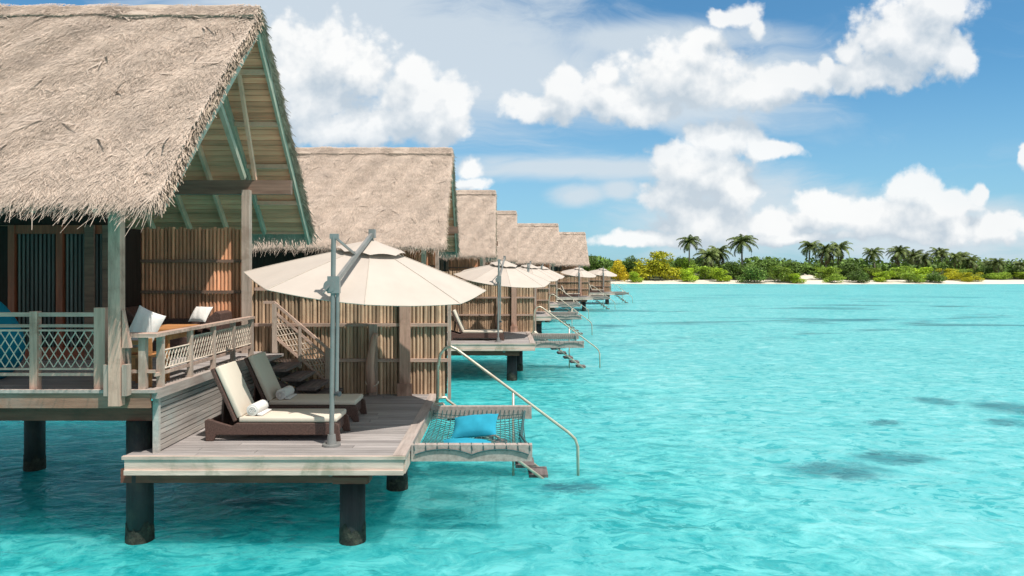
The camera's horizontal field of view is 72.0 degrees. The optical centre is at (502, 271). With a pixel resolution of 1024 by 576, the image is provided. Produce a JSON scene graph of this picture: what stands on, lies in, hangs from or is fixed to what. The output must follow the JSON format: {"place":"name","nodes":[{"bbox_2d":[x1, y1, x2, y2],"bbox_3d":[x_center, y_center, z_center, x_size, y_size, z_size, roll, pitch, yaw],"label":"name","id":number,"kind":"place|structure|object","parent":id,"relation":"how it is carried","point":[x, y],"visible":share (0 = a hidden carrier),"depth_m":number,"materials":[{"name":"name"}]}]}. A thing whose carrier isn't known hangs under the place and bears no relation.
{"place":"outdoors","nodes":[
{"label":"outdoors","id":0,"kind":"place"},
{"bbox_2d":[0,284,1023,575],"bbox_3d":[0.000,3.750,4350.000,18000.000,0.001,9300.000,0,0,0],"label":"lagoon water","id":1,"kind":"structure","parent":0,"point":[796,428],"depth_m":13.17,"materials":[{"name":"liquid"}]},
{"bbox_2d":[0,0,1023,265],"label":"sky","id":2,"kind":"structure","parent":0,"point":[638,127],"materials":[{"name":"blue"}]},
{"bbox_2d":[534,311,550,339],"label":"sun deck","id":3,"kind":"structure","parent":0,"point":[541,316],"depth_m":38.68,"materials":[{"name":"grey paint"}]},
{"bbox_2d":[518,261,559,281],"bbox_3d":[1.536,0.888,40.672,3.416,3.040,3.365,0,0,-32],"label":"cantilever umbrella","id":4,"kind":"object","parent":3,"relation":"on","point":[535,270],"visible":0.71,"depth_m":40.09,"materials":[{"name":"fabric"}]},
{"bbox_2d":[534,283,549,310],"bbox_3d":[0.855,1.197,43.110,4.109,2.626,0.300,0,0,0],"label":"bamboo fence","id":5,"kind":"object","parent":3,"relation":"on","point":[541,296],"visible":0.06,"depth_m":43.17,"materials":[{"name":"brown wood"}]},
{"bbox_2d":[547,312,581,319],"bbox_3d":[3.570,2.553,40.273,1.800,0.407,2.815,0,0,0],"label":"net hammock","id":6,"kind":"object","parent":3,"relation":"hanging from","point":[566,315],"visible":0.87,"depth_m":38.89,"materials":[{"name":"fabric"}]},
{"bbox_2d":[548,294,591,334],"bbox_3d":[4.011,2.700,42.110,2.728,2.801,0.672,0,0,0],"label":"swim ladder","id":7,"kind":"object","parent":3,"relation":"attached to","point":[565,321],"visible":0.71,"depth_m":41.95,"materials":[{"name":"metal"}]},
{"bbox_2d":[557,296,592,310],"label":"sun deck","id":8,"kind":"structure","parent":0,"point":[583,299],"depth_m":67.25,"materials":[{"name":"grey paint"}]},
{"bbox_2d":[560,286,579,296],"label":"sun lounger","id":9,"kind":"object","parent":8,"relation":"on","point":[570,294],"visible":0.91,"depth_m":68.02,"materials":[{"name":"brown wicker"}]},
{"bbox_2d":[554,271,587,295],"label":"bamboo fence","id":10,"kind":"object","parent":8,"relation":"on","point":[569,283],"visible":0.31,"depth_m":71.78,"materials":[{"name":"brown wood"}]},
{"bbox_2d":[560,266,595,296],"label":"cantilever umbrella","id":11,"kind":"object","parent":8,"relation":"on","point":[579,272],"visible":1,"depth_m":68.38,"materials":[{"name":"fabric"}]},
{"bbox_2d":[590,296,609,299],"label":"net hammock","id":12,"kind":"object","parent":8,"relation":"hanging from","point":[600,297],"visible":0.93,"depth_m":67.49,"materials":[{"name":"fabric"}]},
{"bbox_2d":[588,285,614,309],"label":"swim ladder","id":13,"kind":"object","parent":8,"relation":"attached to","point":[599,301],"visible":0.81,"depth_m":70.56,"materials":[{"name":"metal"}]},
{"bbox_2d":[801,273,822,278],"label":"sand bank","id":14,"kind":"structure","parent":0,"point":[805,276],"depth_m":239.36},
{"bbox_2d":[611,280,1023,283],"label":"beach","id":15,"kind":"structure","parent":0,"point":[815,282],"depth_m":225.38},
{"bbox_2d":[584,254,605,270],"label":"leafy tree","id":16,"kind":"object","parent":15,"relation":"on","point":[593,262],"visible":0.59,"depth_m":248.86,"materials":[{"name":"green plant"}]},
{"bbox_2d":[610,259,629,281],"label":"shrub","id":17,"kind":"object","parent":15,"relation":"on","point":[619,268],"visible":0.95,"depth_m":231.72,"materials":[{"name":"yellow plant"}]},
{"bbox_2d":[621,255,641,277],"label":"leafy tree","id":18,"kind":"object","parent":15,"relation":"on","point":[631,260],"visible":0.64,"depth_m":247.53,"materials":[{"name":"green plant"}]},
{"bbox_2d":[628,271,643,281],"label":"shrub","id":19,"kind":"object","parent":15,"relation":"on","point":[633,276],"visible":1,"depth_m":227.51,"materials":[{"name":"green plant"}]},
{"bbox_2d":[669,257,696,278],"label":"shrub","id":20,"kind":"object","parent":15,"relation":"on","point":[682,262],"visible":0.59,"depth_m":243.70,"materials":[{"name":"green plant"}]},
{"bbox_2d":[680,267,698,281],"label":"shrub","id":21,"kind":"object","parent":15,"relation":"on","point":[687,273],"visible":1,"depth_m":230.43,"materials":[{"name":"green plant"}]},
{"bbox_2d":[693,266,715,278],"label":"shrub","id":22,"kind":"object","parent":15,"relation":"on","point":[704,271],"visible":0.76,"depth_m":239.89,"materials":[{"name":"green plant"}]},
{"bbox_2d":[709,268,732,281],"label":"shrub","id":23,"kind":"object","parent":15,"relation":"on","point":[719,274],"visible":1,"depth_m":230.53,"materials":[{"name":"green plant"}]},
{"bbox_2d":[721,261,745,279],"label":"leafy tree","id":24,"kind":"object","parent":15,"relation":"on","point":[735,272],"visible":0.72,"depth_m":236.77,"materials":[{"name":"green plant"}]},
{"bbox_2d":[735,264,768,282],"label":"bush","id":25,"kind":"object","parent":15,"relation":"on","point":[753,273],"visible":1,"depth_m":224.96,"materials":[{"name":"green plant"}]},
{"bbox_2d":[755,257,779,278],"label":"leafy tree","id":26,"kind":"object","parent":15,"relation":"on","point":[766,264],"visible":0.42,"depth_m":238.05,"materials":[{"name":"green plant"}]},
{"bbox_2d":[767,265,793,281],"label":"shrub","id":27,"kind":"object","parent":15,"relation":"on","point":[782,274],"visible":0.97,"depth_m":224.93,"materials":[{"name":"green plant"}]},
{"bbox_2d":[780,260,806,275],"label":"leafy tree","id":28,"kind":"object","parent":15,"relation":"on","point":[795,270],"visible":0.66,"depth_m":241.90,"materials":[{"name":"green plant"}]},
{"bbox_2d":[789,273,806,282],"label":"shrub","id":29,"kind":"object","parent":15,"relation":"on","point":[796,277],"visible":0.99,"depth_m":220.59,"materials":[{"name":"green plant"}]},
{"bbox_2d":[812,266,842,278],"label":"shrub","id":30,"kind":"object","parent":15,"relation":"on","point":[826,271],"visible":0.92,"depth_m":232.09,"materials":[{"name":"green plant"}]},
{"bbox_2d":[823,273,846,282],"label":"shrub","id":31,"kind":"object","parent":15,"relation":"on","point":[836,277],"visible":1,"depth_m":220.78,"materials":[{"name":"green plant"}]},
{"bbox_2d":[838,261,864,278],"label":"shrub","id":32,"kind":"object","parent":15,"relation":"on","point":[847,267],"visible":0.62,"depth_m":236.45,"materials":[{"name":"green plant"}]},
{"bbox_2d":[844,270,869,282],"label":"shrub","id":33,"kind":"object","parent":15,"relation":"on","point":[858,277],"visible":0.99,"depth_m":221.85,"materials":[{"name":"green plant"}]},
{"bbox_2d":[863,267,881,279],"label":"shrub","id":34,"kind":"object","parent":15,"relation":"on","point":[871,271],"visible":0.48,"depth_m":235.63,"materials":[{"name":"green plant"}]},
{"bbox_2d":[872,270,897,281],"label":"shrub","id":35,"kind":"object","parent":15,"relation":"on","point":[882,276],"visible":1,"depth_m":225.82,"materials":[{"name":"green plant"}]},
{"bbox_2d":[886,266,914,278],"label":"shrub","id":36,"kind":"object","parent":15,"relation":"on","point":[901,270],"visible":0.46,"depth_m":237.09,"materials":[{"name":"green plant"}]},
{"bbox_2d":[896,273,925,282],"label":"shrub","id":37,"kind":"object","parent":15,"relation":"on","point":[909,277],"visible":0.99,"depth_m":224.65,"materials":[{"name":"green plant"}]},
{"bbox_2d":[909,267,933,279],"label":"shrub","id":38,"kind":"object","parent":15,"relation":"on","point":[923,270],"visible":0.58,"depth_m":236.71,"materials":[{"name":"green plant"}]},
{"bbox_2d":[923,273,947,282],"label":"shrub","id":39,"kind":"object","parent":15,"relation":"on","point":[934,277],"visible":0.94,"depth_m":224.24,"materials":[{"name":"green plant"}]},
{"bbox_2d":[936,268,960,279],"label":"bush","id":40,"kind":"object","parent":15,"relation":"on","point":[950,274],"visible":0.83,"depth_m":233.45,"materials":[{"name":"yellow plant"}]},
{"bbox_2d":[953,269,983,278],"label":"shrub","id":41,"kind":"object","parent":15,"relation":"on","point":[962,270],"visible":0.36,"depth_m":237.89,"materials":[{"name":"green plant"}]},
{"bbox_2d":[956,272,984,281],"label":"shrub","id":42,"kind":"object","parent":15,"relation":"on","point":[969,278],"visible":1,"depth_m":227.67,"materials":[{"name":"yellow plant"}]},
{"bbox_2d":[973,266,994,278],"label":"leafy tree","id":43,"kind":"object","parent":15,"relation":"on","point":[986,270],"visible":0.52,"depth_m":246.85,"materials":[{"name":"green plant"}]},
{"bbox_2d":[982,272,1010,279],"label":"shrub","id":44,"kind":"object","parent":15,"relation":"on","point":[996,276],"visible":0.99,"depth_m":238.62,"materials":[{"name":"green plant"}]},
{"bbox_2d":[1003,268,1023,278],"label":"leafy tree","id":45,"kind":"object","parent":15,"relation":"on","point":[1011,271],"visible":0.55,"depth_m":250.68,"materials":[{"name":"green plant"}]},
{"bbox_2d":[1013,272,1023,278],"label":"shrub","id":46,"kind":"object","parent":15,"relation":"on","point":[1020,275],"visible":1,"depth_m":244.52,"materials":[{"name":"green plant"}]},
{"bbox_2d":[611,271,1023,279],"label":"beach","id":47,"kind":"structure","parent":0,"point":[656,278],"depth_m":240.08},
{"bbox_2d":[631,250,681,279],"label":"leafy tree","id":48,"kind":"object","parent":47,"relation":"on","point":[649,270],"visible":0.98,"depth_m":235.14,"materials":[{"name":"yellow plant"}]},
{"bbox_2d":[676,234,701,266],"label":"palm tree","id":49,"kind":"object","parent":47,"relation":"on","point":[687,242],"visible":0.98,"depth_m":242.53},
{"bbox_2d":[693,248,721,277],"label":"palm tree","id":50,"kind":"object","parent":47,"relation":"on","point":[709,255],"visible":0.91,"depth_m":248.45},
{"bbox_2d":[706,245,733,267],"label":"palm tree","id":51,"kind":"object","parent":47,"relation":"on","point":[722,255],"visible":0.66,"depth_m":254.18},
{"bbox_2d":[726,233,757,264],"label":"palm tree","id":52,"kind":"object","parent":47,"relation":"on","point":[741,240],"visible":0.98,"depth_m":246.77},
{"bbox_2d":[583,255,1023,276],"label":"distant scrub","id":53,"kind":"object","parent":47,"relation":"on","point":[859,262],"visible":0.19,"depth_m":251.98,"materials":[{"name":"green plant"}]},
{"bbox_2d":[798,240,819,263],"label":"palm tree","id":54,"kind":"object","parent":47,"relation":"on","point":[806,251],"visible":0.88,"depth_m":254.44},
{"bbox_2d":[802,262,818,275],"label":"leafy tree","id":55,"kind":"object","parent":47,"relation":"on","point":[809,268],"visible":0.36,"depth_m":245.04,"materials":[{"name":"green plant"}]},
{"bbox_2d":[810,242,838,266],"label":"palm tree","id":56,"kind":"object","parent":47,"relation":"on","point":[825,253],"visible":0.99,"depth_m":245.56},
{"bbox_2d":[831,241,853,266],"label":"palm tree","id":57,"kind":"object","parent":47,"relation":"on","point":[841,247],"visible":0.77,"depth_m":251.23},
{"bbox_2d":[862,247,884,276],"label":"palm tree","id":58,"kind":"object","parent":47,"relation":"on","point":[873,254],"visible":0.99,"depth_m":243.81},
{"bbox_2d":[885,245,911,266],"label":"palm tree","id":59,"kind":"object","parent":47,"relation":"on","point":[899,253],"visible":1,"depth_m":250.28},
{"bbox_2d":[903,249,927,266],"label":"palm tree","id":60,"kind":"object","parent":47,"relation":"on","point":[910,260],"visible":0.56,"depth_m":256.39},
{"bbox_2d":[911,253,934,266],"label":"palm tree","id":61,"kind":"object","parent":47,"relation":"on","point":[922,259],"visible":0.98,"depth_m":246.94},
{"bbox_2d":[925,247,948,273],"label":"palm tree","id":62,"kind":"object","parent":47,"relation":"on","point":[940,252],"visible":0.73,"depth_m":255.91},
{"bbox_2d":[944,251,966,267],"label":"palm tree","id":63,"kind":"object","parent":47,"relation":"on","point":[956,256],"visible":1,"depth_m":245.45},
{"bbox_2d":[961,255,981,274],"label":"palm tree","id":64,"kind":"object","parent":47,"relation":"on","point":[970,263],"visible":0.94,"depth_m":244.39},
{"bbox_2d":[979,260,999,272],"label":"palm tree","id":65,"kind":"object","parent":47,"relation":"on","point":[986,264],"visible":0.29,"depth_m":252.56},
{"bbox_2d":[985,258,1006,272],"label":"palm tree","id":66,"kind":"object","parent":47,"relation":"on","point":[997,265],"visible":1,"depth_m":243.67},
{"bbox_2d":[1010,261,1023,271],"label":"palm tree","id":67,"kind":"object","parent":47,"relation":"on","point":[1021,265],"visible":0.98,"depth_m":249.19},
{"label":"seabed","id":68,"kind":"structure","parent":0,"visible":0},
{"bbox_2d":[0,3,320,544],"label":"overwater villa","id":69,"kind":"object","parent":68,"relation":"on","point":[148,157],"visible":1,"depth_m":11.49,"materials":[{"name":"plant"}]},
{"bbox_2d":[0,302,25,378],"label":"bean bag","id":70,"kind":"object","parent":69,"relation":"on","point":[9,339],"visible":0.6,"depth_m":10.44,"materials":[{"name":"teal fabric"}]},
{"bbox_2d":[8,225,55,358],"bbox_3d":[-8.610,0.370,12.940,0.880,2.460,0.120,0,0,0],"label":"door","id":71,"kind":"structure","parent":69,"relation":"in","point":[31,248],"depth_m":12.93,"materials":[{"name":"wood"}]},
{"bbox_2d":[56,225,101,358],"bbox_3d":[-7.745,0.370,12.940,0.850,2.460,0.120,0,0,0],"label":"door","id":72,"kind":"structure","parent":69,"relation":"in","point":[70,242],"depth_m":12.93,"materials":[{"name":"wood"}]},
{"bbox_2d":[131,338,165,387],"bbox_3d":[-5.080,1.260,9.970,0.440,0.680,0.460,0,0,0],"label":"wooden chair","id":73,"kind":"object","parent":69,"relation":"on","point":[151,353],"visible":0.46,"depth_m":9.76,"materials":[{"name":"orange wood"}]},
{"bbox_2d":[129,306,165,347],"bbox_3d":[-5.060,0.820,9.920,0.614,0.703,0.205,0,0,0],"label":"cushion","id":74,"kind":"object","parent":73,"relation":"on","point":[145,320],"visible":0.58,"depth_m":9.88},
{"bbox_2d":[131,324,199,380],"bbox_3d":[-5.180,1.218,10.757,0.680,0.765,1.013,0,0,0],"label":"wooden table","id":75,"kind":"object","parent":69,"relation":"on","point":[165,327],"visible":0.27,"depth_m":10.39,"materials":[{"name":"orange wood"}]},
{"bbox_2d":[125,306,231,353],"bbox_3d":[-6.290,1.102,13.615,2.020,0.876,0.730,0,0,0],"label":"wicker sofa","id":76,"kind":"object","parent":69,"relation":"on","point":[216,316],"visible":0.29,"depth_m":13.26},
{"bbox_2d":[188,306,212,321],"bbox_3d":[-5.720,0.800,13.350,0.420,0.283,0.235,0,0,22],"label":"cushion","id":77,"kind":"object","parent":76,"relation":"on","point":[200,314],"visible":1,"depth_m":13.28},
{"bbox_2d":[121,393,435,545],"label":"sun deck","id":78,"kind":"structure","parent":68,"relation":"on","point":[383,434],"depth_m":9.68,"materials":[{"name":"grey paint"}]},
{"bbox_2d":[205,361,350,440],"bbox_3d":[-3.340,1.917,10.570,1.978,1.086,0.700,0,0,0],"label":"sun lounger","id":79,"kind":"object","parent":78,"relation":"on","point":[234,418],"visible":0.87,"depth_m":10.25,"materials":[{"name":"fabric"}]},
{"bbox_2d":[247,399,271,415],"bbox_3d":[-3.627,2.024,10.506,0.236,0.167,0.435,0,0,0],"label":"rolled towel","id":80,"kind":"object","parent":79,"relation":"on","point":[260,408],"visible":1,"depth_m":10.37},
{"bbox_2d":[249,301,342,393],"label":"wooden stairs","id":81,"kind":"structure","parent":78,"relation":"on","point":[282,372],"depth_m":13.88,"materials":[{"name":"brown wood"}]},
{"bbox_2d":[244,351,366,421],"bbox_3d":[-3.340,1.917,11.890,1.978,1.086,0.700,0,0,0],"label":"sun lounger","id":82,"kind":"object","parent":78,"relation":"on","point":[267,387],"visible":0.58,"depth_m":11.58,"materials":[{"name":"fabric"}]},
{"bbox_2d":[276,385,296,399],"bbox_3d":[-3.627,2.024,11.826,0.236,0.167,0.435,0,0,0],"label":"rolled towel","id":83,"kind":"object","parent":82,"relation":"on","point":[286,392],"visible":1,"depth_m":11.67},
{"bbox_2d":[252,280,450,399],"bbox_3d":[-3.095,1.247,14.110,4.109,2.626,0.300,0,0,0],"label":"bamboo fence","id":84,"kind":"object","parent":78,"relation":"on","point":[412,342],"visible":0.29,"depth_m":14.18,"materials":[{"name":"brown wood"}]},
{"bbox_2d":[244,229,485,447],"bbox_3d":[-2.250,0.875,11.820,3.713,3.167,3.657,0,0,-32],"label":"cantilever umbrella","id":85,"kind":"object","parent":78,"relation":"on","point":[369,270],"visible":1,"depth_m":10.70,"materials":[{"name":"fabric"}]},
{"bbox_2d":[365,324,378,394],"bbox_3d":[-2.580,1.750,13.990,0.284,1.420,0.224,0,0,0],"label":"shower post","id":86,"kind":"object","parent":78,"relation":"on","point":[371,382],"visible":1,"depth_m":13.91,"materials":[{"name":"brown wood"}]},
{"bbox_2d":[411,405,531,460],"bbox_3d":[-0.380,2.603,11.273,1.800,0.407,2.815,0,0,0],"label":"net hammock","id":87,"kind":"object","parent":78,"relation":"hanging from","point":[439,450],"visible":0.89,"depth_m":9.97,"materials":[{"name":"fabric"}]},
{"bbox_2d":[443,438,490,442],"bbox_3d":[-0.520,2.611,10.500,0.743,0.222,0.495,0,0,-4],"label":"pillow","id":88,"kind":"object","parent":87,"relation":"on","point":[461,440],"visible":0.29,"depth_m":10.53,"materials":[{"name":"teal fabric"}]},
{"bbox_2d":[451,414,497,437],"bbox_3d":[-0.440,2.480,11.350,0.764,0.354,0.385,0,0,10],"label":"pillow","id":89,"kind":"object","parent":87,"relation":"on","point":[472,426],"visible":1,"depth_m":11.23,"materials":[{"name":"teal fabric"}]},
{"bbox_2d":[434,345,579,478],"bbox_3d":[0.061,2.750,13.110,2.728,2.801,0.672,0,0,0],"label":"swim ladder","id":90,"kind":"object","parent":78,"relation":"attached to","point":[536,470],"visible":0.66,"depth_m":12.96,"materials":[{"name":"metal"}]},
{"bbox_2d":[252,146,460,269],"bbox_3d":[-6.877,-0.271,27.052,10.345,9.202,8.107,0,0,0],"label":"overwater villa","id":91,"kind":"object","parent":68,"relation":"on","point":[403,199],"visible":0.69,"depth_m":25.48,"materials":[{"name":"plant"}]},
{"bbox_2d":[439,190,497,271],"bbox_3d":[-5.347,-0.301,41.452,10.345,9.202,8.107,0,0,0],"label":"overwater villa","id":92,"kind":"object","parent":68,"relation":"on","point":[477,222],"visible":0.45,"depth_m":39.99,"materials":[{"name":"plant"}]},
{"bbox_2d":[439,257,445,271],"bbox_3d":[-3.795,0.320,41.940,0.850,2.460,0.120,0,0,0],"label":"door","id":93,"kind":"structure","parent":92,"relation":"in","point":[440,257],"depth_m":41.98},
{"bbox_2d":[447,331,535,380],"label":"sun deck","id":94,"kind":"structure","parent":68,"relation":"on","point":[512,346],"depth_m":24.28,"materials":[{"name":"grey paint"}]},
{"bbox_2d":[451,309,503,340],"bbox_3d":[-0.920,1.897,25.370,1.978,1.086,0.700,0,0,0],"label":"sun lounger","id":95,"kind":"object","parent":94,"relation":"on","point":[478,333],"visible":0.81,"depth_m":25.03,"materials":[{"name":"brown wicker"}]},
{"bbox_2d":[440,270,535,331],"bbox_3d":[-0.675,1.227,28.710,4.109,2.626,0.300,0,0,0],"label":"bamboo fence","id":96,"kind":"object","parent":94,"relation":"on","point":[517,309],"visible":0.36,"depth_m":28.78,"materials":[{"name":"brown wood"}]},
{"bbox_2d":[495,297,501,328],"bbox_3d":[-0.160,1.730,28.590,0.284,1.420,0.224,0,0,0],"label":"shower post","id":97,"kind":"object","parent":94,"relation":"on","point":[496,312],"visible":0.62,"depth_m":28.52,"materials":[{"name":"brown wood"}]},
{"bbox_2d":[454,256,549,341],"bbox_3d":[0.006,0.918,26.272,3.416,3.040,3.365,0,0,-32],"label":"cantilever umbrella","id":98,"kind":"object","parent":94,"relation":"on","point":[499,273],"visible":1,"depth_m":25.31,"materials":[{"name":"fabric"}]},
{"bbox_2d":[532,333,583,347],"bbox_3d":[2.040,2.583,25.872,1.800,0.407,2.815,0,0,0],"label":"net hammock","id":99,"kind":"object","parent":94,"relation":"hanging from","point":[556,341],"visible":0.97,"depth_m":24.49,"materials":[{"name":"fabric"}]},
{"bbox_2d":[531,306,599,367],"bbox_3d":[2.481,2.730,27.710,2.728,2.801,0.672,0,0,0],"label":"swim ladder","id":100,"kind":"object","parent":94,"relation":"attached to","point":[572,360],"visible":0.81,"depth_m":27.56,"materials":[{"name":"metal"}]},
{"bbox_2d":[485,210,518,264],"bbox_3d":[-3.847,-0.281,55.252,10.345,9.202,8.107,0,0,0],"label":"overwater villa","id":101,"kind":"object","parent":68,"relation":"on","point":[507,237],"visible":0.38,"depth_m":53.38,"materials":[{"name":"plant"}]},
{"bbox_2d":[513,223,561,310],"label":"overwater villa","id":102,"kind":"object","parent":68,"relation":"on","point":[538,244],"visible":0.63,"depth_m":68.20,"materials":[{"name":"plant"}]},
{"bbox_2d":[545,302,558,321],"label":"sun deck","id":103,"kind":"structure","parent":68,"relation":"on","point":[553,304],"depth_m":52.19,"materials":[{"name":"grey paint"}]},
{"bbox_2d":[538,264,564,278],"bbox_3d":[3.036,0.878,54.472,3.416,3.040,3.365,0,0,-32],"label":"cantilever umbrella","id":104,"kind":"object","parent":103,"relation":"on","point":[546,269],"visible":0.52,"depth_m":54.06,"materials":[{"name":"fabric"}]},
{"bbox_2d":[548,281,556,301],"bbox_3d":[2.355,1.187,56.910,4.109,2.626,0.300,0,0,0],"label":"bamboo fence","id":105,"kind":"object","parent":103,"relation":"on","point":[553,288],"visible":0.02,"depth_m":56.97,"materials":[{"name":"brown wood"}]},
{"bbox_2d":[556,302,580,307],"bbox_3d":[5.070,2.543,54.072,1.800,0.407,2.815,0,0,0],"label":"net hammock","id":106,"kind":"object","parent":103,"relation":"hanging from","point":[571,304],"visible":0.9,"depth_m":52.69,"materials":[{"name":"fabric"}]},
{"bbox_2d":[555,288,588,319],"bbox_3d":[5.511,2.690,55.910,2.728,2.801,0.672,0,0,0],"label":"swim ladder","id":107,"kind":"object","parent":103,"relation":"attached to","point":[573,301],"visible":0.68,"depth_m":55.76,"materials":[{"name":"metal"}]},
{"bbox_2d":[551,232,590,303],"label":"overwater villa","id":108,"kind":"object","parent":68,"relation":"on","point":[574,250],"visible":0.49,"depth_m":82.74,"materials":[{"name":"plant"}]},
{"bbox_2d":[588,292,614,303],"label":"sun deck","id":109,"kind":"structure","parent":68,"relation":"on","point":[608,294],"depth_m":81.65,"materials":[{"name":"grey paint"}]},
{"bbox_2d":[588,283,603,292],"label":"sun lounger","id":110,"kind":"object","parent":109,"relation":"on","point":[595,290],"visible":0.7,"depth_m":82.42,"materials":[{"name":"brown wicker"}]},
{"bbox_2d":[588,271,610,291],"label":"bamboo fence","id":111,"kind":"object","parent":109,"relation":"on","point":[597,281],"visible":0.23,"depth_m":86.17,"materials":[{"name":"brown wood"}]},
{"bbox_2d":[589,267,616,292],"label":"cantilever umbrella","id":112,"kind":"object","parent":109,"relation":"on","point":[603,272],"visible":0.98,"depth_m":82.73,"materials":[{"name":"fabric"}]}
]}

